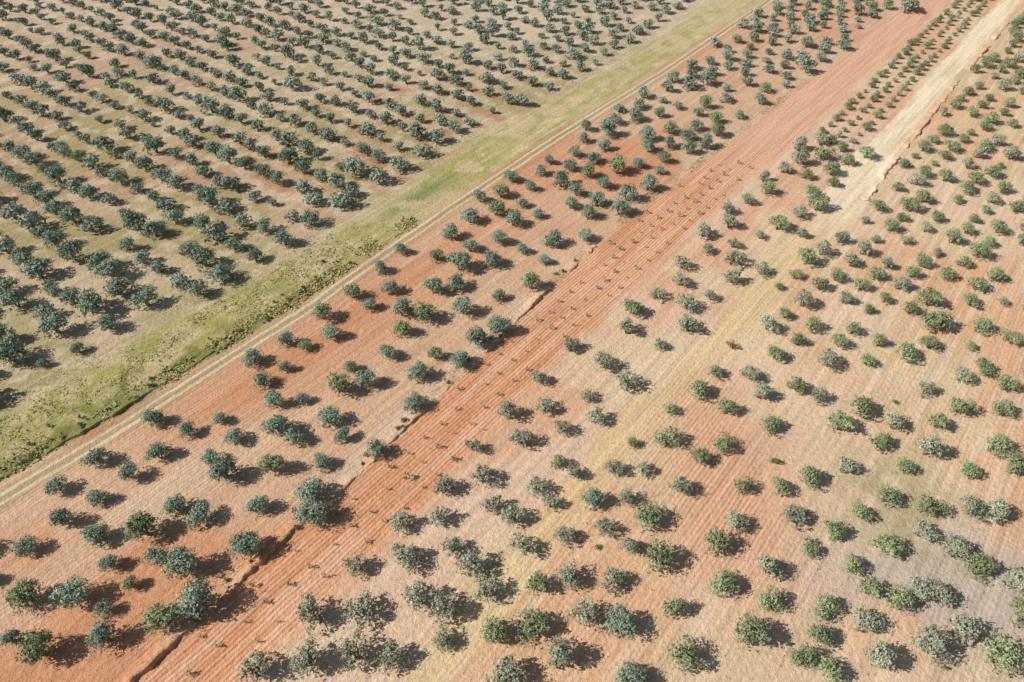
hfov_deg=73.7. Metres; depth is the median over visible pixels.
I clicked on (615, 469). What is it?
olive tree
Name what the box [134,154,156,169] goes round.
olive tree
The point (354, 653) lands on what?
olive tree
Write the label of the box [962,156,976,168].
olive tree
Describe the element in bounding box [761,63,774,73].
olive tree
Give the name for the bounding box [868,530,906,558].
olive tree
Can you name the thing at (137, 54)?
olive tree
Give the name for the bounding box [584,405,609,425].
olive tree
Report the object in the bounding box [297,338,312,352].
olive tree
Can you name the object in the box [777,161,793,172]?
olive tree
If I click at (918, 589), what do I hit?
olive tree
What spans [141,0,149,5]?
olive tree
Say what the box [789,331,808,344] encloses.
olive tree
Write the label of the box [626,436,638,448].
olive tree
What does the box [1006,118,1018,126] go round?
olive tree
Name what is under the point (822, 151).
olive tree
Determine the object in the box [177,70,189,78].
olive tree
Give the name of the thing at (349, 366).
olive tree
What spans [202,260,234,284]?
olive tree
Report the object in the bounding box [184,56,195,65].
olive tree
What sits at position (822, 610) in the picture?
olive tree
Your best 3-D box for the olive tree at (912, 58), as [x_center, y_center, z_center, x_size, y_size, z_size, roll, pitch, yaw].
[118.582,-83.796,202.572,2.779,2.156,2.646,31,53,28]
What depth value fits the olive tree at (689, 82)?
188.60 m
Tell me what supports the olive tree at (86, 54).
on the ground
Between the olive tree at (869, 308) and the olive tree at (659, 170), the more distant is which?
the olive tree at (659, 170)
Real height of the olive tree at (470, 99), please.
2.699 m
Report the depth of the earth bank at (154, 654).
94.35 m
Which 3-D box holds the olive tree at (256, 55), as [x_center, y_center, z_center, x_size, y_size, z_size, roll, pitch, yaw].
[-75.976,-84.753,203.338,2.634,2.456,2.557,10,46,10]
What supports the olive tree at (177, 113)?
on the ground
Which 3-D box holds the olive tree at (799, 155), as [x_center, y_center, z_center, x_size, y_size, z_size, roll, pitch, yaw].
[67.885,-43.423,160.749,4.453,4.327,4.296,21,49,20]
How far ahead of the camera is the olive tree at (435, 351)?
115.57 m
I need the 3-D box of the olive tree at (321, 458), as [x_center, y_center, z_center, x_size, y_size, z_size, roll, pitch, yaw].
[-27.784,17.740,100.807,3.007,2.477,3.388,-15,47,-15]
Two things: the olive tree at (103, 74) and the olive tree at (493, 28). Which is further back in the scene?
the olive tree at (493, 28)
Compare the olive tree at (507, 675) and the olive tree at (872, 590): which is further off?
the olive tree at (872, 590)
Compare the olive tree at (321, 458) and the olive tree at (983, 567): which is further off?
the olive tree at (321, 458)
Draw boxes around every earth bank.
[0,326,254,478]
[115,244,595,681]
[862,22,1009,200]
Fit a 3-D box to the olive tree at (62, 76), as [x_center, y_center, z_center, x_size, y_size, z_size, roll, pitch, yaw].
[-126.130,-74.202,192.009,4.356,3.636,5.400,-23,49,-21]
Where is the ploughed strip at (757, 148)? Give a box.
[135,0,945,681]
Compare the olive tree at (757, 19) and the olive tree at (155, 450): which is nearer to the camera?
the olive tree at (155, 450)
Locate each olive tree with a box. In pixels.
[0,0,5,7]
[0,9,6,19]
[0,28,14,38]
[0,47,9,56]
[0,61,9,71]
[0,90,11,97]
[0,106,14,120]
[0,139,15,152]
[0,163,14,177]
[0,202,28,220]
[0,234,15,256]
[0,275,20,296]
[0,286,28,311]
[0,324,18,342]
[0,335,28,365]
[0,627,24,646]
[2,170,26,187]
[3,577,43,615]
[4,2,13,11]
[7,533,38,557]
[8,49,20,58]
[8,72,25,84]
[9,116,22,124]
[10,248,34,268]
[11,143,31,159]
[12,95,27,106]
[13,35,22,41]
[14,121,33,132]
[15,628,59,666]
[16,210,47,230]
[17,3,28,12]
[17,17,28,24]
[18,37,31,48]
[18,258,54,278]
[19,179,47,196]
[20,151,45,165]
[21,74,38,87]
[22,100,37,109]
[23,55,32,61]
[26,128,42,140]
[27,43,41,51]
[28,7,40,14]
[28,63,38,69]
[29,225,51,238]
[31,80,49,93]
[31,104,48,115]
[31,190,54,205]
[32,302,54,320]
[33,26,44,34]
[35,308,67,338]
[35,357,48,367]
[36,13,44,19]
[37,162,51,173]
[38,63,52,72]
[40,278,62,297]
[42,227,68,249]
[43,199,62,214]
[43,473,67,496]
[44,88,60,99]
[44,164,68,186]
[45,2,58,10]
[45,18,56,23]
[45,48,61,60]
[46,142,54,149]
[47,506,72,525]
[48,110,63,120]
[48,573,94,609]
[50,139,71,155]
[53,95,71,105]
[54,34,65,44]
[54,240,83,262]
[55,71,71,82]
[57,120,71,128]
[57,287,80,306]
[58,59,69,67]
[58,203,83,226]
[64,178,85,195]
[65,11,74,18]
[66,23,76,32]
[67,0,77,5]
[67,83,79,90]
[69,38,80,46]
[70,153,82,160]
[70,341,84,354]
[72,63,79,70]
[72,101,86,111]
[72,131,81,135]
[73,45,82,52]
[73,287,110,317]
[75,14,84,21]
[76,1,84,8]
[76,62,94,76]
[78,133,91,143]
[78,183,98,198]
[79,30,87,34]
[79,217,103,232]
[79,447,113,466]
[79,521,111,549]
[81,153,99,168]
[82,51,90,58]
[84,32,94,41]
[84,489,109,507]
[84,618,120,655]
[85,15,95,25]
[85,249,110,271]
[87,90,98,96]
[89,255,122,278]
[91,135,117,150]
[92,93,109,101]
[92,597,115,617]
[93,166,108,175]
[94,6,104,15]
[94,37,106,45]
[94,114,103,122]
[94,313,119,331]
[97,553,123,572]
[98,21,107,30]
[99,72,109,80]
[100,192,117,203]
[101,40,114,51]
[102,76,117,86]
[102,277,138,297]
[103,12,114,20]
[104,22,118,31]
[107,147,120,158]
[107,167,128,185]
[108,58,120,66]
[108,100,119,108]
[109,0,123,9]
[111,66,126,77]
[112,28,125,39]
[113,119,125,129]
[115,42,129,54]
[116,234,135,251]
[116,460,138,481]
[117,126,136,137]
[117,207,130,217]
[118,81,134,90]
[120,210,149,231]
[120,574,138,591]
[121,6,130,13]
[121,508,160,542]
[123,32,136,43]
[123,150,139,162]
[124,105,134,112]
[128,0,139,4]
[128,69,136,78]
[128,284,159,310]
[129,182,143,193]
[130,8,141,17]
[131,19,139,26]
[132,49,146,58]
[132,249,152,267]
[133,90,143,97]
[134,21,145,31]
[134,109,151,120]
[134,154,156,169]
[136,37,146,46]
[138,601,183,634]
[140,56,152,67]
[140,133,152,142]
[140,408,164,428]
[140,544,167,566]
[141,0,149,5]
[141,220,166,237]
[142,97,155,105]
[142,134,164,155]
[143,11,154,21]
[143,29,156,37]
[143,441,174,462]
[144,54,162,69]
[144,72,160,82]
[144,189,159,200]
[149,166,171,180]
[149,260,168,274]
[154,96,175,112]
[154,198,177,212]
[156,12,168,25]
[156,31,170,40]
[157,493,188,519]
[160,47,171,56]
[161,543,197,582]
[162,207,185,223]
[163,126,175,133]
[163,172,184,189]
[164,6,175,14]
[164,21,177,30]
[164,83,174,93]
[166,147,181,160]
[167,35,179,45]
[167,65,179,74]
[167,272,191,290]
[168,8,181,18]
[170,574,216,619]
[171,110,185,118]
[173,48,187,58]
[175,27,184,33]
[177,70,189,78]
[177,127,190,139]
[177,240,199,258]
[177,419,196,438]
[181,40,191,48]
[182,0,192,8]
[182,92,192,99]
[182,132,201,147]
[184,10,198,20]
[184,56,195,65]
[184,151,198,166]
[185,280,209,296]
[185,499,213,530]
[186,26,197,37]
[187,114,194,121]
[189,3,202,11]
[189,116,203,130]
[190,75,203,86]
[190,93,205,105]
[191,243,214,272]
[192,184,203,194]
[192,184,220,208]
[192,212,210,230]
[193,46,203,52]
[194,15,206,26]
[194,165,214,175]
[195,61,209,70]
[199,94,219,113]
[200,34,209,41]
[200,219,227,243]
[200,448,220,465]
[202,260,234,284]
[203,140,223,154]
[205,6,215,15]
[205,49,217,57]
[205,81,216,90]
[206,0,219,6]
[207,457,241,485]
[208,67,221,76]
[209,23,217,30]
[210,124,227,136]
[210,174,225,187]
[211,412,230,423]
[214,12,225,20]
[214,34,226,43]
[214,198,236,214]
[216,25,231,35]
[216,142,236,163]
[217,85,230,96]
[217,103,234,118]
[219,2,227,9]
[219,38,233,49]
[221,176,240,191]
[222,70,237,81]
[222,426,242,444]
[223,236,245,250]
[224,85,248,101]
[225,12,235,23]
[225,53,240,66]
[227,529,265,560]
[228,1,243,13]
[231,131,246,142]
[232,32,240,38]
[234,112,245,122]
[235,79,247,86]
[235,212,252,229]
[236,156,253,168]
[236,648,272,681]
[239,7,250,16]
[239,17,252,26]
[240,348,264,367]
[240,494,269,517]
[241,64,252,74]
[242,138,255,150]
[245,0,255,7]
[245,190,261,201]
[246,99,256,108]
[246,246,265,261]
[249,35,259,43]
[249,119,264,130]
[251,370,271,390]
[252,24,264,32]
[252,53,261,59]
[253,81,264,90]
[253,162,273,177]
[254,12,265,21]
[255,72,262,78]
[255,102,273,116]
[255,145,270,157]
[255,217,272,234]
[256,40,265,48]
[257,452,286,473]
[259,89,274,100]
[259,413,292,435]
[260,28,269,36]
[260,55,270,65]
[263,15,275,26]
[264,2,272,10]
[264,389,283,407]
[265,198,277,205]
[268,28,284,40]
[268,170,283,184]
[269,43,279,51]
[269,128,281,139]
[273,5,282,13]
[273,230,297,245]
[274,113,285,120]
[275,331,295,348]
[276,130,298,145]
[276,145,302,163]
[277,19,291,28]
[277,360,290,370]
[279,43,295,58]
[279,97,289,104]
[282,73,302,89]
[282,426,308,446]
[283,209,298,222]
[286,36,296,44]
[286,65,295,74]
[287,113,301,125]
[287,633,327,678]
[291,159,312,173]
[292,391,309,403]
[292,475,324,506]
[292,496,333,529]
[293,11,305,21]
[293,26,301,33]
[293,54,301,61]
[294,179,312,195]
[295,98,308,109]
[295,592,324,634]
[296,35,310,47]
[296,137,314,153]
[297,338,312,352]
[298,3,310,12]
[300,209,319,229]
[302,30,314,37]
[302,191,322,205]
[304,121,317,133]
[306,72,315,80]
[310,108,321,116]
[310,148,322,160]
[310,301,331,320]
[311,10,321,17]
[312,54,321,65]
[312,168,328,180]
[313,42,324,53]
[313,452,333,473]
[314,0,324,6]
[314,92,328,102]
[315,22,327,30]
[315,30,331,42]
[317,405,342,427]
[318,127,336,140]
[319,77,328,85]
[319,324,341,342]
[322,65,335,73]
[324,10,332,20]
[325,111,335,122]
[326,51,336,57]
[326,191,352,208]
[326,372,351,396]
[327,171,345,187]
[329,26,341,35]
[329,94,341,105]
[331,38,341,45]
[333,426,350,443]
[334,81,346,89]
[334,162,344,170]
[339,17,348,22]
[339,629,372,674]
[340,6,349,13]
[340,40,351,51]
[340,138,349,146]
[340,154,367,179]
[340,587,378,631]
[341,282,360,298]
[342,551,372,580]
[343,117,351,126]
[343,184,359,197]
[343,360,357,373]
[344,50,356,60]
[345,100,359,113]
[347,32,354,38]
[350,19,363,27]
[351,0,360,7]
[351,89,358,96]
[353,73,365,81]
[353,369,379,387]
[354,10,362,17]
[354,56,364,66]
[356,142,372,153]
[357,30,367,42]
[357,120,375,136]
[361,75,373,86]
[361,90,374,102]
[361,296,376,310]
[362,4,376,12]
[363,108,376,118]
[364,23,373,31]
[365,62,375,73]
[366,13,375,21]
[366,439,385,460]
[369,147,386,160]
[369,167,389,183]
[370,54,377,61]
[371,15,383,25]
[371,26,384,37]
[374,41,382,49]
[374,132,384,140]
[375,260,387,275]
[376,110,393,123]
[378,278,400,293]
[378,345,398,359]
[379,8,388,15]
[379,639,408,676]
[382,97,397,107]
[384,68,398,79]
[384,83,392,90]
[387,17,400,29]
[387,31,396,40]
[388,45,396,53]
[388,53,399,64]
[389,155,409,172]
[389,510,414,534]
[390,295,414,315]
[390,320,410,336]
[390,542,423,575]
[392,2,401,9]
[393,104,407,115]
[393,139,403,150]
[394,243,409,254]
[397,121,407,130]
[398,47,411,57]
[399,74,410,83]
[399,577,435,615]
[400,63,408,70]
[400,391,426,411]
[401,35,408,44]
[404,360,433,380]
[405,26,412,34]
[408,121,427,139]
[410,34,426,49]
[412,144,432,156]
[413,301,436,323]
[415,93,426,105]
[415,113,424,122]
[416,52,431,63]
[417,79,428,88]
[418,0,426,6]
[420,7,428,16]
[421,276,445,295]
[422,30,430,37]
[427,97,443,111]
[427,127,444,143]
[427,345,443,358]
[427,505,451,527]
[429,67,445,78]
[429,248,444,262]
[429,587,461,627]
[429,622,457,653]
[430,11,441,19]
[431,35,443,43]
[431,83,442,94]
[431,474,455,495]
[432,112,448,125]
[433,59,442,67]
[434,23,440,29]
[440,222,459,238]
[440,535,462,557]
[443,62,455,72]
[445,5,457,13]
[445,250,473,274]
[446,39,456,47]
[447,271,465,292]
[448,74,463,84]
[448,120,461,133]
[448,348,469,368]
[449,26,457,34]
[450,88,465,98]
[451,18,457,24]
[451,108,461,115]
[451,294,473,314]
[454,546,493,581]
[459,48,473,63]
[459,206,480,223]
[461,239,481,251]
[462,68,469,75]
[463,20,472,27]
[463,42,473,50]
[463,83,471,90]
[463,117,474,126]
[465,324,490,349]
[465,438,483,452]
[466,97,475,104]
[469,14,479,21]
[469,464,493,485]
[471,0,482,10]
[472,23,484,33]
[472,189,487,201]
[472,573,499,602]
[478,71,494,82]
[478,611,512,644]
[479,33,491,43]
[479,86,494,95]
[480,494,501,514]
[482,59,492,68]
[483,250,502,266]
[484,0,492,5]
[485,22,500,36]
[485,314,510,337]
[485,652,531,681]
[486,17,497,26]
[486,198,506,216]
[489,6,497,13]
[490,289,505,302]
[491,181,509,196]
[491,230,508,244]
[493,53,502,60]
[495,398,518,419]
[496,63,506,72]
[497,2,507,9]
[497,501,527,526]
[498,8,507,19]
[499,81,507,88]
[501,92,514,103]
[502,170,520,181]
[503,21,511,29]
[506,32,516,39]
[506,209,523,226]
[507,428,532,448]
[508,44,517,52]
[508,56,519,65]
[508,531,537,556]
[510,70,523,79]
[513,5,522,13]
[514,27,519,33]
[514,93,528,105]
[515,197,528,206]
[516,242,530,253]
[516,606,551,647]
[519,16,529,22]
[520,268,540,288]
[522,39,528,46]
[522,45,534,56]
[524,181,536,190]
[524,474,549,497]
[524,570,550,593]
[526,0,533,6]
[526,76,538,85]
[527,57,539,70]
[529,16,539,26]
[529,370,549,385]
[532,209,544,218]
[533,164,546,175]
[534,396,556,414]
[535,0,548,11]
[537,253,551,264]
[539,41,547,48]
[540,493,559,510]
[541,9,554,20]
[541,229,563,246]
[542,23,555,32]
[542,55,549,62]
[543,82,554,89]
[544,155,553,163]
[545,66,555,75]
[545,633,575,668]
[549,453,567,468]
[550,44,561,52]
[550,525,577,547]
[551,169,569,187]
[552,4,563,13]
[552,33,561,40]
[552,419,573,436]
[554,558,582,589]
[557,67,570,78]
[559,17,567,23]
[559,25,569,34]
[559,60,566,66]
[560,0,571,6]
[561,159,577,170]
[563,336,580,351]
[564,36,573,46]
[564,196,577,208]
[565,46,581,59]
[566,595,601,632]
[567,145,581,156]
[567,461,582,478]
[568,182,584,195]
[574,20,583,28]
[576,29,588,39]
[576,60,585,70]
[576,227,592,242]
[578,130,589,141]
[579,163,595,177]
[579,388,597,401]
[580,4,589,11]
[580,42,589,51]
[580,119,591,130]
[580,487,608,510]
[581,204,596,218]
[582,22,594,33]
[584,151,601,163]
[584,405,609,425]
[585,190,606,205]
[588,34,598,44]
[591,349,616,371]
[592,0,601,5]
[592,58,598,64]
[592,516,618,538]
[593,5,605,13]
[595,175,609,187]
[596,137,611,150]
[597,567,628,595]
[598,117,616,138]
[599,47,607,54]
[600,16,611,25]
[602,0,615,8]
[602,460,625,475]
[602,603,637,640]
[606,28,619,37]
[606,112,621,123]
[608,153,627,173]
[608,198,630,214]
[609,39,618,48]
[610,11,617,19]
[612,103,625,111]
[613,659,651,681]
[615,22,624,30]
[616,369,642,390]
[617,182,639,201]
[617,317,633,333]
[617,535,640,554]
[618,485,635,505]
[621,6,627,12]
[621,298,645,316]
[623,32,635,42]
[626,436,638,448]
[629,107,644,124]
[630,0,639,8]
[632,25,643,33]
[632,157,646,167]
[633,97,644,109]
[633,499,665,532]
[637,85,649,97]
[637,460,651,477]
[638,124,656,140]
[639,173,659,191]
[640,138,655,152]
[642,538,677,573]
[643,18,654,27]
[646,1,657,10]
[647,287,667,300]
[648,425,683,446]
[653,164,664,173]
[653,338,667,350]
[654,12,663,20]
[654,107,664,116]
[657,96,667,102]
[657,150,671,162]
[661,3,671,13]
[661,79,675,91]
[662,595,689,617]
[663,120,679,133]
[663,135,676,148]
[664,402,677,415]
[666,71,680,81]
[667,633,702,674]
[668,474,692,496]
[670,271,690,286]
[672,1,682,8]
[673,101,683,109]
[675,255,691,270]
[675,292,701,311]
[675,313,699,331]
[677,127,697,140]
[680,75,697,89]
[681,139,697,153]
[686,58,697,68]
[686,67,698,77]
[687,447,709,465]
[688,117,704,130]
[688,379,709,400]
[692,106,703,115]
[697,132,713,148]
[697,219,713,238]
[698,70,716,85]
[699,95,712,108]
[701,525,732,555]
[702,243,713,254]
[703,55,715,64]
[703,289,717,301]
[705,64,719,73]
[707,364,723,379]
[708,566,739,597]
[709,36,721,46]
[710,111,723,123]
[711,121,725,135]
[711,431,732,454]
[716,396,738,414]
[719,91,732,102]
[719,199,734,213]
[721,48,734,59]
[721,83,731,91]
[721,268,741,283]
[722,60,733,69]
[722,212,737,227]
[723,250,746,267]
[724,508,749,534]
[727,238,741,247]
[732,33,742,42]
[733,612,773,649]
[734,110,744,118]
[734,475,754,493]
[736,18,749,27]
[738,58,752,65]
[739,363,760,382]
[740,65,749,75]
[740,191,755,203]
[741,75,752,85]
[743,49,753,58]
[746,43,754,49]
[749,20,766,32]
[749,31,759,41]
[750,16,759,22]
[751,8,764,16]
[752,382,771,398]
[753,261,769,277]
[754,230,765,238]
[754,584,785,611]
[755,92,767,103]
[756,553,782,579]
[758,81,771,92]
[758,170,770,180]
[758,180,776,193]
[759,314,779,332]
[760,414,782,435]
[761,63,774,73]
[762,57,771,62]
[764,48,773,54]
[765,344,788,361]
[767,22,778,29]
[767,27,780,36]
[767,37,777,44]
[769,13,777,20]
[769,212,791,229]
[770,475,793,494]
[771,5,782,14]
[773,0,781,5]
[774,283,784,289]
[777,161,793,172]
[778,306,793,318]
[779,60,790,67]
[780,48,793,59]
[780,71,791,79]
[780,504,809,530]
[781,80,790,87]
[783,34,792,41]
[785,9,796,19]
[785,374,805,394]
[786,2,796,10]
[786,24,800,33]
[786,269,803,278]
[787,19,794,25]
[788,642,821,670]
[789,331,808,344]
[790,148,810,164]
[790,203,809,219]
[791,135,807,149]
[793,48,810,63]
[793,288,814,308]
[795,228,810,236]
[797,247,819,264]
[798,58,817,72]
[798,167,812,178]
[798,464,821,490]
[801,9,808,15]
[801,35,813,46]
[801,184,820,194]
[801,535,820,558]
[803,12,815,23]
[804,0,812,8]
[805,192,831,210]
[805,315,823,332]
[805,623,833,650]
[806,22,816,30]
[809,385,828,403]
[809,592,841,623]
[810,277,829,289]
[812,239,831,258]
[813,131,829,144]
[814,145,836,159]
[815,51,826,61]
[816,10,828,19]
[817,42,831,51]
[817,347,839,371]
[818,0,832,6]
[818,654,848,681]
[819,20,827,27]
[819,126,826,132]
[820,4,830,12]
[821,35,832,43]
[823,161,840,174]
[823,517,846,540]
[825,410,856,430]
[827,176,839,186]
[828,134,837,143]
[829,265,845,281]
[829,333,849,348]
[831,230,850,242]
[833,113,842,120]
[834,1,845,10]
[834,38,850,49]
[835,10,844,16]
[835,17,844,24]
[835,455,860,473]
[836,141,848,151]
[838,24,847,31]
[838,290,856,302]
[840,33,849,39]
[840,153,855,164]
[841,551,864,576]
[843,102,853,109]
[844,250,860,266]
[844,320,861,336]
[846,97,855,102]
[849,501,875,521]
[850,395,875,419]
[850,604,885,633]
[852,2,864,14]
[852,277,871,290]
[855,576,884,598]
[856,237,874,256]
[858,145,876,157]
[858,353,875,365]
[859,216,870,222]
[861,121,872,130]
[861,638,898,669]
[863,304,875,313]
[866,266,887,280]
[867,8,877,17]
[868,0,878,8]
[868,81,876,87]
[868,430,893,451]
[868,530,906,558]
[869,95,878,101]
[871,111,883,117]
[871,199,888,211]
[871,235,880,242]
[872,332,888,345]
[876,70,885,76]
[876,483,901,507]
[879,291,893,302]
[881,256,895,269]
[882,0,893,8]
[883,218,901,230]
[884,101,892,106]
[884,584,915,613]
[885,408,905,431]
[887,61,895,67]
[890,276,912,291]
[891,182,904,190]
[894,341,920,363]
[894,457,915,473]
[895,212,910,220]
[897,158,911,167]
[898,84,907,89]
[898,196,923,211]
[900,235,914,243]
[900,300,921,314]
[901,0,919,11]
[901,47,910,54]
[901,65,908,71]
[903,265,921,277]
[903,573,938,604]
[906,56,915,60]
[906,59,913,67]
[907,38,917,45]
[907,172,926,184]
[909,620,951,669]
[910,517,942,545]
[912,66,923,74]
[915,188,933,201]
[915,252,932,267]
[915,286,944,305]
[915,435,948,456]
[915,492,949,516]
[917,62,925,68]
[917,138,933,151]
[917,335,940,350]
[918,163,933,176]
[918,381,936,397]
[920,221,933,232]
[920,308,955,330]
[923,41,932,48]
[925,574,958,606]
[926,134,939,142]
[926,411,950,429]
[929,19,936,25]
[931,210,945,220]
[933,247,942,256]
[937,122,954,134]
[937,167,956,180]
[938,150,953,159]
[938,266,957,278]
[939,106,947,115]
[942,531,972,559]
[943,139,962,152]
[944,226,964,244]
[947,13,956,20]
[948,396,978,416]
[948,612,986,645]
[949,97,963,108]
[951,365,976,384]
[952,194,963,203]
[954,254,971,267]
[956,94,965,100]
[957,133,969,141]
[959,180,976,194]
[960,459,981,477]
[960,494,990,521]
[961,220,976,234]
[962,86,975,94]
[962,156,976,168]
[962,551,1000,584]
[963,293,980,307]
[964,276,989,290]
[965,341,976,351]
[966,128,975,135]
[967,106,979,116]
[967,172,986,183]
[968,213,981,222]
[969,241,992,257]
[970,10,976,15]
[970,63,983,72]
[970,317,995,335]
[972,145,985,157]
[974,81,985,88]
[975,138,992,150]
[975,357,994,377]
[976,100,989,107]
[976,627,1023,678]
[979,119,993,130]
[980,53,992,67]
[980,112,1000,121]
[980,204,992,213]
[983,165,1003,177]
[983,432,1014,457]
[984,93,993,100]
[984,190,1002,204]
[984,236,997,246]
[986,266,1007,280]
[987,497,1011,524]
[988,399,1017,416]
[989,52,1000,61]
[990,71,1000,78]
[990,219,1009,232]
[991,134,1007,144]
[995,78,1012,89]
[996,64,1007,72]
[996,374,1021,389]
[997,180,1012,192]
[997,296,1009,305]
[998,107,1009,115]
[999,328,1023,344]
[999,563,1023,593]
[1002,56,1018,67]
[1002,96,1016,106]
[1002,145,1021,159]
[1003,447,1023,473]
[1004,47,1011,52]
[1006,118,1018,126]
[1007,594,1023,627]
[1008,26,1017,32]
[1008,39,1018,46]
[1008,199,1023,211]
[1009,29,1023,39]
[1010,19,1020,26]
[1010,75,1021,83]
[1012,49,1023,62]
[1012,68,1023,77]
[1014,14,1023,22]
[1014,233,1023,243]
[1018,83,1023,94]
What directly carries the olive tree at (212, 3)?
on the ground
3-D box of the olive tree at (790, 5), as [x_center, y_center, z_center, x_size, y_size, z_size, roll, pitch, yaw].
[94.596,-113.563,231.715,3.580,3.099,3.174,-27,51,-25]
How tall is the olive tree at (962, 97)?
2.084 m
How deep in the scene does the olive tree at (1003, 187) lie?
152.17 m
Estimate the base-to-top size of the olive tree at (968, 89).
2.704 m
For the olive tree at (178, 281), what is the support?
on the ground
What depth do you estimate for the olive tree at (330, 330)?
119.13 m
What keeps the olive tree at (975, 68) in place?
on the ground
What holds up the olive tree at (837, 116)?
on the ground
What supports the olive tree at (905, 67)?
on the ground
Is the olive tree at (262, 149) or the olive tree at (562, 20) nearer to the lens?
the olive tree at (262, 149)
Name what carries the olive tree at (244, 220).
on the ground
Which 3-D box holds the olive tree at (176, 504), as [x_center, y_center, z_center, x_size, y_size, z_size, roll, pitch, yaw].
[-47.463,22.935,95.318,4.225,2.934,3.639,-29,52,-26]
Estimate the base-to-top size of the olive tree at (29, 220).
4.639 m
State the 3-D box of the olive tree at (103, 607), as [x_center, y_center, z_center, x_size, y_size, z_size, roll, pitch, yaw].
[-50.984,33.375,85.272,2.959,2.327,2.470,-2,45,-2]
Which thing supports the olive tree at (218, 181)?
on the ground
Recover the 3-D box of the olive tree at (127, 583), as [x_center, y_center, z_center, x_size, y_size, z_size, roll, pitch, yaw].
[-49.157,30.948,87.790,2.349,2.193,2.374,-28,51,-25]
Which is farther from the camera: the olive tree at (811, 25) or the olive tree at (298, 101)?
the olive tree at (811, 25)
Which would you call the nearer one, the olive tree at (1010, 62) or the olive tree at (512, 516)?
the olive tree at (512, 516)
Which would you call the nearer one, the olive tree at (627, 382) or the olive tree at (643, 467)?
the olive tree at (643, 467)
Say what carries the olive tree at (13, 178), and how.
on the ground
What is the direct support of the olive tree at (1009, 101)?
on the ground
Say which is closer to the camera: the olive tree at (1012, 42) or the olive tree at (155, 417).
the olive tree at (155, 417)
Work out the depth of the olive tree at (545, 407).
107.78 m
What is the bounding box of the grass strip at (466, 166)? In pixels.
[0,0,760,481]
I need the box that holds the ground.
[0,0,1023,681]
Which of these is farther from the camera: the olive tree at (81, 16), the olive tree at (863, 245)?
the olive tree at (81, 16)
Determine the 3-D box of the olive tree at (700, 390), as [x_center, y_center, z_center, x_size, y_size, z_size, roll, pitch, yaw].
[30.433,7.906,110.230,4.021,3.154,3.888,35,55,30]
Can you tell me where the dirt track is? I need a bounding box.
[0,0,774,510]
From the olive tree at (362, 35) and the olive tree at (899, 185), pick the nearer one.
the olive tree at (899, 185)
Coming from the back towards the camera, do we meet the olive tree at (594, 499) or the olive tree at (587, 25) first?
the olive tree at (587, 25)
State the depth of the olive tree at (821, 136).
167.31 m
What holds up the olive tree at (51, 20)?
on the ground
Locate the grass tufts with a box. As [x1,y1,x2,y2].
[0,3,1023,681]
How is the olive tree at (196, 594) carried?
on the ground
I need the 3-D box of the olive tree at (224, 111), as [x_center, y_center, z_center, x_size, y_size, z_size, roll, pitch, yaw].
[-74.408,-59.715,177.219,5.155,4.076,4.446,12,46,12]
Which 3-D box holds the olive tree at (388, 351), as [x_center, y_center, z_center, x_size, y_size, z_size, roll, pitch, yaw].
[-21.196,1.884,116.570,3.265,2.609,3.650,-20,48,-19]
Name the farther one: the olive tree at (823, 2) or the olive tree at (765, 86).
the olive tree at (823, 2)
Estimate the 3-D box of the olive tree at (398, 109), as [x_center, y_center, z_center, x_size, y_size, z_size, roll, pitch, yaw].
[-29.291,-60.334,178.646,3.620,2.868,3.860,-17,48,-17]
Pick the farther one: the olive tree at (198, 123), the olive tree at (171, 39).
the olive tree at (171, 39)
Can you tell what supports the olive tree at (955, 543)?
on the ground
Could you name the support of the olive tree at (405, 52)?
on the ground
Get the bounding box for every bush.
[726,339,736,348]
[769,457,780,463]
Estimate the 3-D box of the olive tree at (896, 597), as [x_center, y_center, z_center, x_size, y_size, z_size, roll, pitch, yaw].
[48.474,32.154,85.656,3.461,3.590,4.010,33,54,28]
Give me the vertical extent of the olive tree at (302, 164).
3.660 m
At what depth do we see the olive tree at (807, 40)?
209.20 m
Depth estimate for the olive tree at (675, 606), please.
84.75 m
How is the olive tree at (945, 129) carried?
on the ground
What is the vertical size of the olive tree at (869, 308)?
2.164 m
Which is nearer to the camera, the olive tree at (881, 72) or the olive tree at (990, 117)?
the olive tree at (990, 117)
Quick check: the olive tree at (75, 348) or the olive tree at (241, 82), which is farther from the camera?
the olive tree at (241, 82)
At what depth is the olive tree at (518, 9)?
229.85 m
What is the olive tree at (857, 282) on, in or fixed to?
on the ground
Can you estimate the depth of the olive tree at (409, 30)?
216.65 m
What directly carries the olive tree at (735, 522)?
on the ground
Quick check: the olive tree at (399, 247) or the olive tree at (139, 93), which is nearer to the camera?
the olive tree at (399, 247)
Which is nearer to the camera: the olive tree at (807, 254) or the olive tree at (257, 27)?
the olive tree at (807, 254)
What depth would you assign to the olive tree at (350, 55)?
202.59 m
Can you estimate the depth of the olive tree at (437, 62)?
199.31 m
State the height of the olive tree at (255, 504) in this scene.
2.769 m
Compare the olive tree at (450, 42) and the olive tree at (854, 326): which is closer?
the olive tree at (854, 326)
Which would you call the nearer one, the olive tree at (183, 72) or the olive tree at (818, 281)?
the olive tree at (818, 281)
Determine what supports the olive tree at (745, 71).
on the ground
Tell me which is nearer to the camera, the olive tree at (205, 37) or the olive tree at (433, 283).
the olive tree at (433, 283)
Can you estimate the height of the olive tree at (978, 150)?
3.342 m
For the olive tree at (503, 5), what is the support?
on the ground
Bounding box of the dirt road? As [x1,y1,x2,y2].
[417,0,1023,670]
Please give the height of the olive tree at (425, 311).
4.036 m
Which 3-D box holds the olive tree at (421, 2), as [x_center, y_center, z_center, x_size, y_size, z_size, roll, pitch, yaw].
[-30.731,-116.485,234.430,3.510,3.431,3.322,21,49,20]
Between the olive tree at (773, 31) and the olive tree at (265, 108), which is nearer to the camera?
the olive tree at (265, 108)

